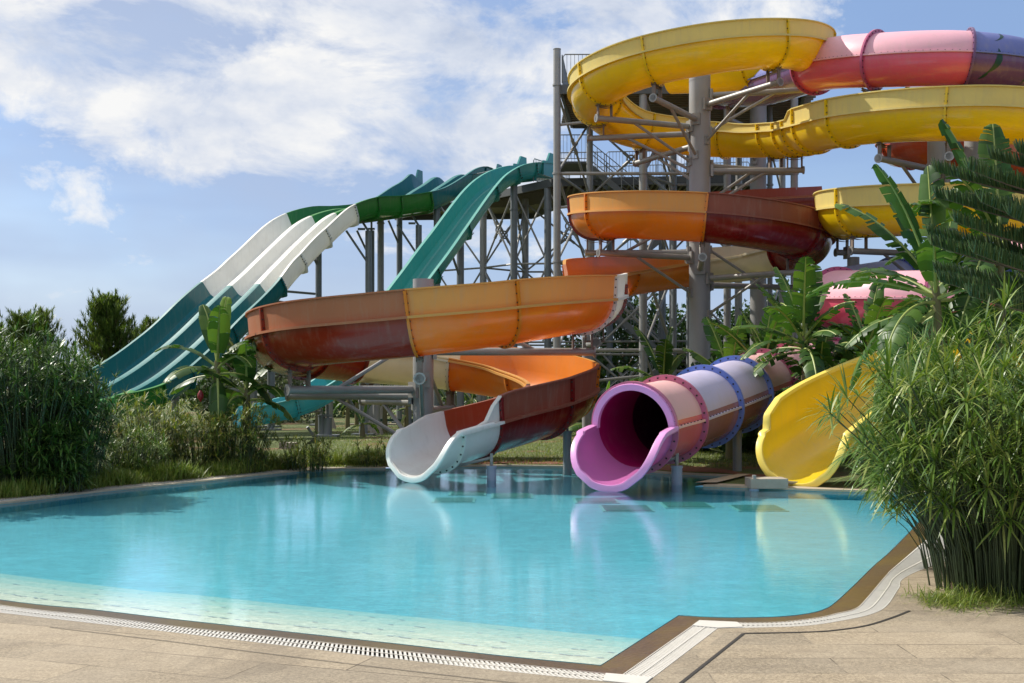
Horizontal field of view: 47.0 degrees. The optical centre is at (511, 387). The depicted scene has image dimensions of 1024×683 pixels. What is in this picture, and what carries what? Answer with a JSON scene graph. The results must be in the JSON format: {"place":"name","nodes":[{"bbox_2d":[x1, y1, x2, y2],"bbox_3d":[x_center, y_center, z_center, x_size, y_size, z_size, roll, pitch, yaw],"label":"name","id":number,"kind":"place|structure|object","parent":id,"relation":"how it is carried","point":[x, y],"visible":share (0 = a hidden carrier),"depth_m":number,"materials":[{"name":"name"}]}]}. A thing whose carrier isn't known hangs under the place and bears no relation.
{"place":"outdoors","nodes":[
{"label":"outdoors","id":0,"kind":"place"},
{"bbox_2d":[0,473,923,638],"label":"pool floor","id":1,"kind":"structure","parent":0,"point":[605,582],"depth_m":12.60,"materials":[{"name":"tile"}]},
{"bbox_2d":[0,573,639,664],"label":"entry steps","id":2,"kind":"structure","parent":1,"relation":"on","point":[486,638],"depth_m":8.81,"materials":[{"name":"beige tile"}]},
{"bbox_2d":[5,584,614,657],"bbox_3d":[-4.420,1.741,10.923,12.141,0.054,2.122,0,0,39],"label":"entry step nosing line","id":3,"kind":"object","parent":2,"relation":"on","point":[315,627],"visible":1,"depth_m":8.59,"materials":[{"name":"blue tile"}]},
{"bbox_2d":[432,497,475,502],"bbox_3d":[-0.937,1.819,19.012,0.690,0.022,0.810,0,0,0],"label":"floor grille","id":4,"kind":"object","parent":1,"relation":"on","point":[452,500],"visible":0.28,"depth_m":18.83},
{"bbox_2d":[0,467,925,665],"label":"pool wall","id":5,"kind":"structure","parent":1,"relation":"on","point":[743,494],"depth_m":17.63,"materials":[{"name":"blue tile"}]},
{"bbox_2d":[0,467,385,504],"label":"coping","id":6,"kind":"object","parent":5,"relation":"on","point":[115,489],"visible":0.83,"depth_m":20.25,"materials":[{"name":"stone"}]},
{"bbox_2d":[0,600,615,674],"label":"overflow edge","id":7,"kind":"object","parent":5,"relation":"on","point":[593,669],"visible":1,"depth_m":7.93,"materials":[{"name":"tile"}]},
{"bbox_2d":[144,549,916,671],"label":"pool curb","id":8,"kind":"structure","parent":5,"relation":"on","point":[379,654],"depth_m":7.74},
{"bbox_2d":[0,605,605,680],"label":"overflow grate","id":9,"kind":"object","parent":8,"relation":"on","point":[548,671],"visible":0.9,"depth_m":7.66,"materials":[{"name":"white plastic"}]},
{"bbox_2d":[602,673,651,682],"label":"corner plate","id":10,"kind":"object","parent":9,"relation":"on","point":[616,678],"visible":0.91,"depth_m":6.73,"materials":[{"name":"white plastic"}]},
{"bbox_2d":[624,626,716,677],"bbox_3d":[1.040,1.694,7.515,0.184,0.053,1.905,0,0,24],"label":"overflow grate","id":11,"kind":"object","parent":8,"relation":"on","point":[661,659],"visible":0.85,"depth_m":7.42,"materials":[{"name":"white plastic"}]},
{"bbox_2d":[729,534,944,627],"bbox_3d":[4.420,1.694,12.492,1.006,0.053,10.489,0,0,31],"label":"overflow grate","id":12,"kind":"object","parent":8,"relation":"on","point":[877,599],"visible":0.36,"depth_m":9.33,"materials":[{"name":"white plastic"}]},
{"bbox_2d":[692,620,742,628],"bbox_3d":[1.450,1.679,8.277,0.351,0.030,0.235,0,0,13],"label":"corner plate","id":13,"kind":"object","parent":12,"relation":"on","point":[713,624],"visible":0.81,"depth_m":8.27,"materials":[{"name":"white plastic"}]},
{"bbox_2d":[461,465,731,476],"bbox_3d":[1.640,1.695,24.269,6.543,0.070,1.373,0,0,26],"label":"coping","id":14,"kind":"object","parent":5,"relation":"on","point":[657,472],"visible":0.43,"depth_m":24.95,"materials":[{"name":"concrete"}]},
{"bbox_2d":[601,616,696,673],"bbox_3d":[0.938,1.690,7.810,0.240,0.028,2.045,0,0,24],"label":"overflow edge","id":15,"kind":"object","parent":5,"relation":"on","point":[626,660],"visible":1,"depth_m":7.70,"materials":[{"name":"tile"}]},
{"bbox_2d":[682,523,925,622],"bbox_3d":[4.170,1.690,12.659,1.115,0.028,10.171,0,0,31],"label":"overflow edge","id":16,"kind":"object","parent":5,"relation":"on","point":[857,594],"visible":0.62,"depth_m":9.77,"materials":[{"name":"tile"}]},
{"bbox_2d":[703,483,925,493],"bbox_3d":[5.133,1.698,19.545,3.909,0.065,0.544,0,0,22],"label":"coping","id":17,"kind":"object","parent":5,"relation":"on","point":[792,488],"visible":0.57,"depth_m":19.49,"materials":[{"name":"stone"}]},
{"bbox_2d":[745,477,787,488],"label":"concrete slab","id":18,"kind":"structure","parent":17,"relation":"on","point":[769,483],"depth_m":19.54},
{"bbox_2d":[456,453,496,486],"bbox_3d":[-0.817,1.580,21.600,1.076,0.740,0.194,0,0,0],"label":"stub post","id":19,"kind":"object","parent":1,"relation":"on","point":[491,471],"visible":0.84,"depth_m":21.55,"materials":[{"name":"metal"}]},
{"bbox_2d":[563,427,571,468],"bbox_3d":[1.091,1.315,24.600,0.332,1.270,0.204,0,0,0],"label":"stub post","id":20,"kind":"object","parent":1,"relation":"on","point":[567,442],"visible":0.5,"depth_m":24.52,"materials":[{"name":"metal"}]},
{"bbox_2d":[573,498,619,503],"bbox_3d":[1.346,1.819,18.954,0.710,0.022,0.833,0,0,0],"label":"floor grille","id":21,"kind":"object","parent":1,"relation":"on","point":[575,500],"visible":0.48,"depth_m":18.77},
{"bbox_2d":[600,505,655,511],"bbox_3d":[1.721,1.819,17.726,0.770,0.022,0.902,0,0,0],"label":"floor grille","id":22,"kind":"object","parent":1,"relation":"on","point":[628,509],"visible":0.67,"depth_m":17.58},
{"bbox_2d":[669,453,682,491],"bbox_3d":[2.607,1.545,20.475,0.821,0.810,0.213,0,0,-24],"label":"stub post","id":23,"kind":"object","parent":1,"relation":"on","point":[676,473],"visible":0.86,"depth_m":20.53,"materials":[{"name":"metal"}]},
{"bbox_2d":[658,502,713,507],"bbox_3d":[2.696,1.819,18.240,0.750,0.022,0.879,0,0,0],"label":"floor grille","id":24,"kind":"object","parent":1,"relation":"on","point":[688,506],"visible":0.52,"depth_m":18.04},
{"bbox_2d":[728,505,788,511],"bbox_3d":[3.710,1.819,17.776,0.750,0.022,0.879,0,0,0],"label":"floor grille","id":25,"kind":"object","parent":1,"relation":"on","point":[751,508],"visible":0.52,"depth_m":17.58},
{"bbox_2d":[749,475,796,497],"bbox_3d":[4.413,1.705,19.795,1.022,0.490,0.162,0,0,-27],"label":"stub post","id":26,"kind":"object","parent":1,"relation":"on","point":[789,482],"visible":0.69,"depth_m":19.56,"materials":[{"name":"metal"}]},
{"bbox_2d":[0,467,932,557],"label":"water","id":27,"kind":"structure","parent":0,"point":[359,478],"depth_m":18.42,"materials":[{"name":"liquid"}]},
{"bbox_2d":[4,397,961,487],"bbox_3d":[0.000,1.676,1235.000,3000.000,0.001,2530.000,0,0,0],"label":"ground","id":28,"kind":"structure","parent":0,"point":[299,428],"depth_m":31.79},
{"bbox_2d":[0,353,20,445],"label":"papyrus plant","id":29,"kind":"object","parent":28,"relation":"on","point":[5,383],"visible":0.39,"depth_m":18.72,"materials":[{"name":"green plant"}]},
{"bbox_2d":[0,304,84,392],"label":"pine tree","id":30,"kind":"object","parent":28,"relation":"on","point":[21,317],"visible":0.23,"depth_m":49.51,"materials":[{"name":"green plant"}]},
{"bbox_2d":[0,311,87,447],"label":"bush","id":31,"kind":"object","parent":28,"relation":"on","point":[21,363],"visible":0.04,"depth_m":21.64,"materials":[{"name":"green plant"}]},
{"bbox_2d":[6,412,102,494],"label":"papyrus plant","id":32,"kind":"object","parent":28,"relation":"on","point":[75,466],"visible":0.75,"depth_m":18.64,"materials":[{"name":"green plant"}]},
{"bbox_2d":[0,311,109,484],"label":"papyrus plant","id":33,"kind":"object","parent":28,"relation":"on","point":[10,428],"visible":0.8,"depth_m":18.71,"materials":[{"name":"green plant"}]},
{"bbox_2d":[0,346,130,475],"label":"papyrus plant","id":34,"kind":"object","parent":28,"relation":"on","point":[103,439],"visible":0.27,"depth_m":19.80,"materials":[{"name":"green plant"}]},
{"bbox_2d":[70,287,141,429],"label":"pine tree","id":35,"kind":"object","parent":28,"relation":"on","point":[107,337],"visible":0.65,"depth_m":45.53,"materials":[{"name":"green plant"}]},
{"bbox_2d":[97,418,174,471],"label":"bush","id":36,"kind":"object","parent":28,"relation":"on","point":[162,448],"visible":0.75,"depth_m":21.26,"materials":[{"name":"green plant"}]},
{"bbox_2d":[92,388,195,462],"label":"bush","id":37,"kind":"object","parent":28,"relation":"on","point":[158,395],"visible":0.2,"depth_m":25.00,"materials":[{"name":"green plant"}]},
{"bbox_2d":[103,386,199,468],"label":"bush","id":38,"kind":"object","parent":28,"relation":"on","point":[147,415],"visible":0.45,"depth_m":22.72,"materials":[{"name":"green plant"}]},
{"bbox_2d":[128,314,180,424],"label":"pine tree","id":39,"kind":"object","parent":28,"relation":"on","point":[146,324],"visible":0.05,"depth_m":51.58,"materials":[{"name":"green plant"}]},
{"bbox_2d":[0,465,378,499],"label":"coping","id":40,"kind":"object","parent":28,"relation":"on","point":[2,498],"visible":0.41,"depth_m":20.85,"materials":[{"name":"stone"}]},
{"bbox_2d":[0,466,384,500],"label":"overflow grate","id":41,"kind":"object","parent":40,"relation":"on","point":[17,498],"visible":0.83,"depth_m":20.45,"materials":[{"name":"white plastic"}]},
{"bbox_2d":[155,408,239,468],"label":"papyrus plant","id":42,"kind":"object","parent":28,"relation":"on","point":[198,455],"visible":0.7,"depth_m":22.69,"materials":[{"name":"green plant"}]},
{"bbox_2d":[154,296,271,449],"bbox_3d":[-6.084,-0.078,23.974,2.306,3.558,2.357,0,0,0],"label":"banana plant","id":43,"kind":"object","parent":28,"relation":"on","point":[216,335],"visible":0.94,"depth_m":23.71,"materials":[{"name":"green plant"}]},
{"bbox_2d":[179,362,279,418],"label":"leafy tree","id":44,"kind":"object","parent":28,"relation":"on","point":[191,393],"visible":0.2,"depth_m":60.68,"materials":[{"name":"green plant"}]},
{"bbox_2d":[195,332,264,419],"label":"leafy tree","id":45,"kind":"object","parent":28,"relation":"on","point":[204,406],"visible":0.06,"depth_m":59.61,"materials":[{"name":"green plant"}]},
{"bbox_2d":[189,394,287,472],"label":"papyrus plant","id":46,"kind":"object","parent":28,"relation":"on","point":[248,437],"visible":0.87,"depth_m":23.13,"materials":[{"name":"green plant"}]},
{"bbox_2d":[190,337,293,459],"bbox_3d":[-5.464,0.288,24.139,1.979,2.823,2.049,0,0,13],"label":"banana plant","id":47,"kind":"object","parent":28,"relation":"on","point":[239,366],"visible":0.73,"depth_m":23.98,"materials":[{"name":"green plant"}]},
{"bbox_2d":[19,164,501,433],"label":"multi lane slide","id":48,"kind":"object","parent":28,"relation":"on","point":[271,261],"visible":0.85,"depth_m":46.96,"materials":[{"name":"plastic"}]},
{"bbox_2d":[223,361,314,422],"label":"leafy tree","id":49,"kind":"object","parent":28,"relation":"on","point":[282,382],"visible":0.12,"depth_m":55.34,"materials":[{"name":"green plant"}]},
{"bbox_2d":[273,429,333,471],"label":"papyrus plant","id":50,"kind":"object","parent":28,"relation":"on","point":[315,456],"visible":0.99,"depth_m":23.85,"materials":[{"name":"green plant"}]},
{"bbox_2d":[307,408,325,434],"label":"stub post","id":51,"kind":"object","parent":28,"relation":"on","point":[320,422],"visible":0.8,"depth_m":40.08,"materials":[{"name":"metal"}]},
{"bbox_2d":[315,408,319,431],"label":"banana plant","id":52,"kind":"object","parent":28,"relation":"on","point":[316,420],"visible":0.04,"depth_m":43.92,"materials":[{"name":"green plant"}]},
{"bbox_2d":[283,391,358,417],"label":"round shrub","id":53,"kind":"object","parent":28,"relation":"on","point":[335,403],"visible":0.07,"depth_m":65.35,"materials":[{"name":"green plant"}]},
{"bbox_2d":[327,401,335,428],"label":"steel post","id":54,"kind":"object","parent":28,"relation":"on","point":[330,404],"visible":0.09,"depth_m":47.88,"materials":[{"name":"metal"}]},
{"bbox_2d":[333,400,357,428],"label":"banana plant","id":55,"kind":"object","parent":28,"relation":"on","point":[347,420],"visible":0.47,"depth_m":46.94,"materials":[{"name":"green plant"}]},
{"bbox_2d":[341,382,359,424],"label":"banana plant","id":56,"kind":"object","parent":28,"relation":"on","point":[356,422],"visible":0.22,"depth_m":51.93,"materials":[{"name":"green plant"}]},
{"bbox_2d":[312,383,396,416],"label":"round shrub","id":57,"kind":"object","parent":28,"relation":"on","point":[324,407],"visible":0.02,"depth_m":67.93,"materials":[{"name":"green plant"}]},
{"bbox_2d":[341,405,379,436],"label":"banana plant","id":58,"kind":"object","parent":28,"relation":"on","point":[361,420],"visible":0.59,"depth_m":39.96,"materials":[{"name":"green plant"}]},
{"bbox_2d":[351,435,385,466],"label":"papyrus plant","id":59,"kind":"object","parent":28,"relation":"on","point":[364,457],"visible":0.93,"depth_m":24.88,"materials":[{"name":"green plant"}]},
{"bbox_2d":[368,405,372,430],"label":"steel post","id":60,"kind":"object","parent":28,"relation":"on","point":[370,414],"visible":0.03,"depth_m":44.88,"materials":[{"name":"metal"}]},
{"bbox_2d":[370,384,382,434],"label":"steel post","id":61,"kind":"object","parent":28,"relation":"on","point":[376,412],"visible":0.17,"depth_m":41.88,"materials":[{"name":"metal"}]},
{"bbox_2d":[368,384,387,432],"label":"banana plant","id":62,"kind":"object","parent":28,"relation":"on","point":[384,421],"visible":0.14,"depth_m":42.93,"materials":[{"name":"green plant"}]},
{"bbox_2d":[231,153,552,436],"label":"steep water slide","id":63,"kind":"object","parent":28,"relation":"on","point":[440,247],"visible":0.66,"depth_m":46.20,"materials":[{"name":"plastic"}]},
{"bbox_2d":[389,406,408,426],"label":"banana plant","id":64,"kind":"object","parent":28,"relation":"on","point":[405,420],"visible":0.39,"depth_m":41.94,"materials":[{"name":"green plant"}]},
{"bbox_2d":[284,278,595,433],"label":"support column","id":65,"kind":"structure","parent":28,"relation":"on","point":[417,394],"depth_m":25.59,"materials":[{"name":"metal"}]},
{"bbox_2d":[244,186,835,482],"bbox_3d":[3.348,-2.705,32.154,7.920,8.824,24.505,0,0,38],"label":"open water slide","id":66,"kind":"object","parent":65,"relation":"on","point":[344,338],"visible":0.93,"depth_m":23.49,"materials":[{"name":"plastic"}]},
{"bbox_2d":[383,461,766,476],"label":"bare soil","id":67,"kind":"structure","parent":28,"relation":"on","point":[691,468],"depth_m":24.24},
{"bbox_2d":[565,381,609,430],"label":"banana plant","id":68,"kind":"object","parent":28,"relation":"on","point":[575,426],"visible":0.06,"depth_m":29.60,"materials":[{"name":"green plant"}]},
{"bbox_2d":[582,327,605,427],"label":"support column","id":69,"kind":"structure","parent":28,"relation":"on","point":[587,418],"depth_m":28.99,"materials":[{"name":"metal"}]},
{"bbox_2d":[377,48,815,435],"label":"slide tower","id":70,"kind":"structure","parent":28,"relation":"on","point":[527,202],"depth_m":46.17,"materials":[{"name":"metal"}]},
{"bbox_2d":[542,293,685,421],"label":"leafy tree","id":71,"kind":"object","parent":28,"relation":"on","point":[624,335],"visible":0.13,"depth_m":54.65,"materials":[{"name":"green plant"}]},
{"bbox_2d":[610,326,685,380],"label":"banana plant","id":72,"kind":"object","parent":28,"relation":"on","point":[668,362],"visible":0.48,"depth_m":31.00,"materials":[{"name":"green plant"}]},
{"bbox_2d":[613,303,731,382],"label":"leafy tree","id":73,"kind":"object","parent":28,"relation":"on","point":[681,326],"visible":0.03,"depth_m":57.39,"materials":[{"name":"green plant"}]},
{"bbox_2d":[585,66,817,366],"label":"support column","id":74,"kind":"structure","parent":28,"relation":"on","point":[701,168],"depth_m":34.71,"materials":[{"name":"metal"}]},
{"bbox_2d":[567,18,1023,486],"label":"open water slide","id":75,"kind":"object","parent":74,"relation":"on","point":[731,55],"visible":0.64,"depth_m":31.19,"materials":[{"name":"plastic"}]},
{"bbox_2d":[677,304,749,367],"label":"leafy tree","id":76,"kind":"object","parent":28,"relation":"on","point":[732,320],"visible":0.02,"depth_m":55.88,"materials":[{"name":"green plant"}]},
{"bbox_2d":[682,315,759,459],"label":"banana plant","id":77,"kind":"object","parent":28,"relation":"on","point":[732,349],"visible":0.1,"depth_m":27.44,"materials":[{"name":"green plant"}]},
{"bbox_2d":[699,474,747,481],"bbox_3d":[3.870,1.630,21.195,0.328,0.001,2.404,0,0,29],"label":"coping","id":78,"kind":"object","parent":28,"relation":"on","point":[719,479],"visible":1,"depth_m":21.07,"materials":[{"name":"stone"}]},
{"bbox_2d":[691,352,757,452],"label":"leafy bush","id":79,"kind":"object","parent":28,"relation":"on","point":[754,434],"visible":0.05,"depth_m":30.08,"materials":[{"name":"green plant"}]},
{"bbox_2d":[733,430,741,470],"bbox_3d":[4.178,1.265,23.263,0.202,1.370,1.155,0,0,45],"label":"stub post","id":80,"kind":"object","parent":28,"relation":"on","point":[737,451],"visible":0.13,"depth_m":23.53,"materials":[{"name":"metal"}]},
{"bbox_2d":[724,105,766,345],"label":"support column","id":81,"kind":"structure","parent":28,"relation":"on","point":[758,299],"depth_m":41.49,"materials":[{"name":"metal"}]},
{"bbox_2d":[709,306,797,461],"bbox_3d":[5.739,-0.067,26.553,2.582,3.535,2.571,0,0,14],"label":"banana plant","id":82,"kind":"object","parent":28,"relation":"on","point":[769,321],"visible":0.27,"depth_m":26.44,"materials":[{"name":"green plant"}]},
{"bbox_2d":[717,313,792,438],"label":"banana plant","id":83,"kind":"object","parent":28,"relation":"on","point":[757,333],"visible":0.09,"depth_m":29.05,"materials":[{"name":"green plant"}]},
{"bbox_2d":[731,278,823,344],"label":"leafy tree","id":84,"kind":"object","parent":28,"relation":"on","point":[748,315],"visible":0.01,"depth_m":55.42,"materials":[{"name":"green plant"}]},
{"bbox_2d":[729,256,858,379],"bbox_3d":[5.938,-0.438,24.030,3.109,4.278,2.476,0,0,-42],"label":"banana plant","id":85,"kind":"object","parent":28,"relation":"on","point":[798,320],"visible":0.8,"depth_m":23.72,"materials":[{"name":"green plant"}]},
{"bbox_2d":[774,327,866,395],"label":"banana plant","id":86,"kind":"object","parent":28,"relation":"on","point":[824,347],"visible":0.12,"depth_m":23.78,"materials":[{"name":"green plant"}]},
{"bbox_2d":[792,283,893,467],"bbox_3d":[7.340,-0.264,24.713,2.539,3.928,2.413,0,0,-12],"label":"banana plant","id":87,"kind":"object","parent":28,"relation":"on","point":[876,302],"visible":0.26,"depth_m":24.34,"materials":[{"name":"green plant"}]},
{"bbox_2d":[833,331,856,364],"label":"banana plant","id":88,"kind":"object","parent":28,"relation":"on","point":[844,339],"depth_m":27.53,"materials":[{"name":"green plant"}]},
{"bbox_2d":[833,238,859,265],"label":"support column","id":89,"kind":"structure","parent":28,"relation":"on","point":[845,255],"depth_m":33.38,"materials":[{"name":"metal"}]},
{"bbox_2d":[840,313,907,467],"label":"banana plant","id":90,"kind":"object","parent":28,"relation":"on","point":[845,355],"visible":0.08,"depth_m":24.48,"materials":[{"name":"green plant"}]},
{"bbox_2d":[856,294,920,356],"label":"banana plant","id":91,"kind":"object","parent":28,"relation":"on","point":[912,295],"visible":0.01,"depth_m":25.95,"materials":[{"name":"green plant"}]},
{"bbox_2d":[847,87,953,269],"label":"support column","id":92,"kind":"structure","parent":28,"relation":"on","point":[939,150],"depth_m":31.23,"materials":[{"name":"metal"}]},
{"bbox_2d":[805,164,1021,422],"bbox_3d":[6.068,-0.828,17.604,3.261,5.057,2.827,0,0,15],"label":"banana plant","id":93,"kind":"object","parent":28,"relation":"on","point":[926,253],"visible":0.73,"depth_m":17.51,"materials":[{"name":"green plant"}]},
{"bbox_2d":[845,188,1021,380],"bbox_3d":[7.522,-0.852,19.907,3.678,5.104,3.231,0,0,0],"label":"banana plant","id":94,"kind":"object","parent":28,"relation":"on","point":[883,322],"visible":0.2,"depth_m":20.05,"materials":[{"name":"green plant"}]},
{"bbox_2d":[875,302,1022,436],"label":"banana plant","id":95,"kind":"object","parent":28,"relation":"on","point":[966,344],"visible":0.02,"depth_m":21.64,"materials":[{"name":"green plant"}]},
{"bbox_2d":[885,119,1023,433],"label":"banana plant","id":96,"kind":"object","parent":28,"relation":"on","point":[962,303],"visible":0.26,"depth_m":17.94,"materials":[{"name":"green plant"}]},
{"bbox_2d":[922,192,1023,393],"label":"banana plant","id":97,"kind":"object","parent":28,"relation":"on","point":[1014,313],"visible":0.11,"depth_m":18.10,"materials":[{"name":"green plant"}]},
{"bbox_2d":[925,138,1023,311],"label":"palm tree","id":98,"kind":"object","parent":28,"relation":"on","point":[1008,254],"visible":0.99,"depth_m":13.52,"materials":[{"name":"green plant"}]},
{"bbox_2d":[964,141,987,261],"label":"support column","id":99,"kind":"structure","parent":28,"relation":"on","point":[970,148],"depth_m":32.77,"materials":[{"name":"metal"}]},
{"bbox_2d":[570,27,1023,492],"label":"tube water slide","id":100,"kind":"object","parent":99,"relation":"on","point":[634,432],"visible":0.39,"depth_m":25.36,"materials":[{"name":"pink plastic"}]},
{"bbox_2d":[0,562,1023,682],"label":"pool deck","id":101,"kind":"structure","parent":0,"point":[916,643],"depth_m":7.31,"materials":[{"name":"stone"}]},
{"bbox_2d":[53,610,909,682],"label":"paving joint","id":102,"kind":"object","parent":101,"relation":"on","point":[710,659],"visible":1,"depth_m":7.54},
{"bbox_2d":[943,578,1017,594],"bbox_3d":[5.169,1.664,10.268,2.552,0.001,2.575,0,0,23],"label":"planting bed","id":103,"kind":"object","parent":101,"relation":"on","point":[976,587],"visible":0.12,"depth_m":9.84,"materials":[{"name":"brown soil"}]},
{"bbox_2d":[798,302,1023,600],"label":"papyrus plant","id":104,"kind":"object","parent":103,"relation":"on","point":[998,557],"visible":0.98,"depth_m":9.37,"materials":[{"name":"green plant"}]},
{"bbox_2d":[815,389,1021,573],"bbox_3d":[3.779,0.836,10.712,1.961,1.731,2.050,0,0,-35],"label":"papyrus plant","id":105,"kind":"object","parent":103,"relation":"on","point":[898,510],"visible":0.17,"depth_m":10.71,"materials":[{"name":"green plant"}]},
{"bbox_2d":[840,268,1023,525],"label":"papyrus plant","id":106,"kind":"object","parent":103,"relation":"on","point":[1010,340],"visible":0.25,"depth_m":10.93,"materials":[{"name":"green plant"}]},
{"bbox_2d":[983,353,1023,490],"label":"papyrus plant","id":107,"kind":"object","parent":103,"relation":"on","point":[1020,384],"visible":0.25,"depth_m":9.58,"materials":[{"name":"green plant"}]},
{"bbox_2d":[0,425,1023,616],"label":"grass","id":108,"kind":"structure","parent":0,"point":[105,477],"depth_m":21.05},
{"bbox_2d":[0,0,1023,467],"label":"sky","id":109,"kind":"structure","parent":0,"point":[143,143],"materials":[{"name":"blue"}]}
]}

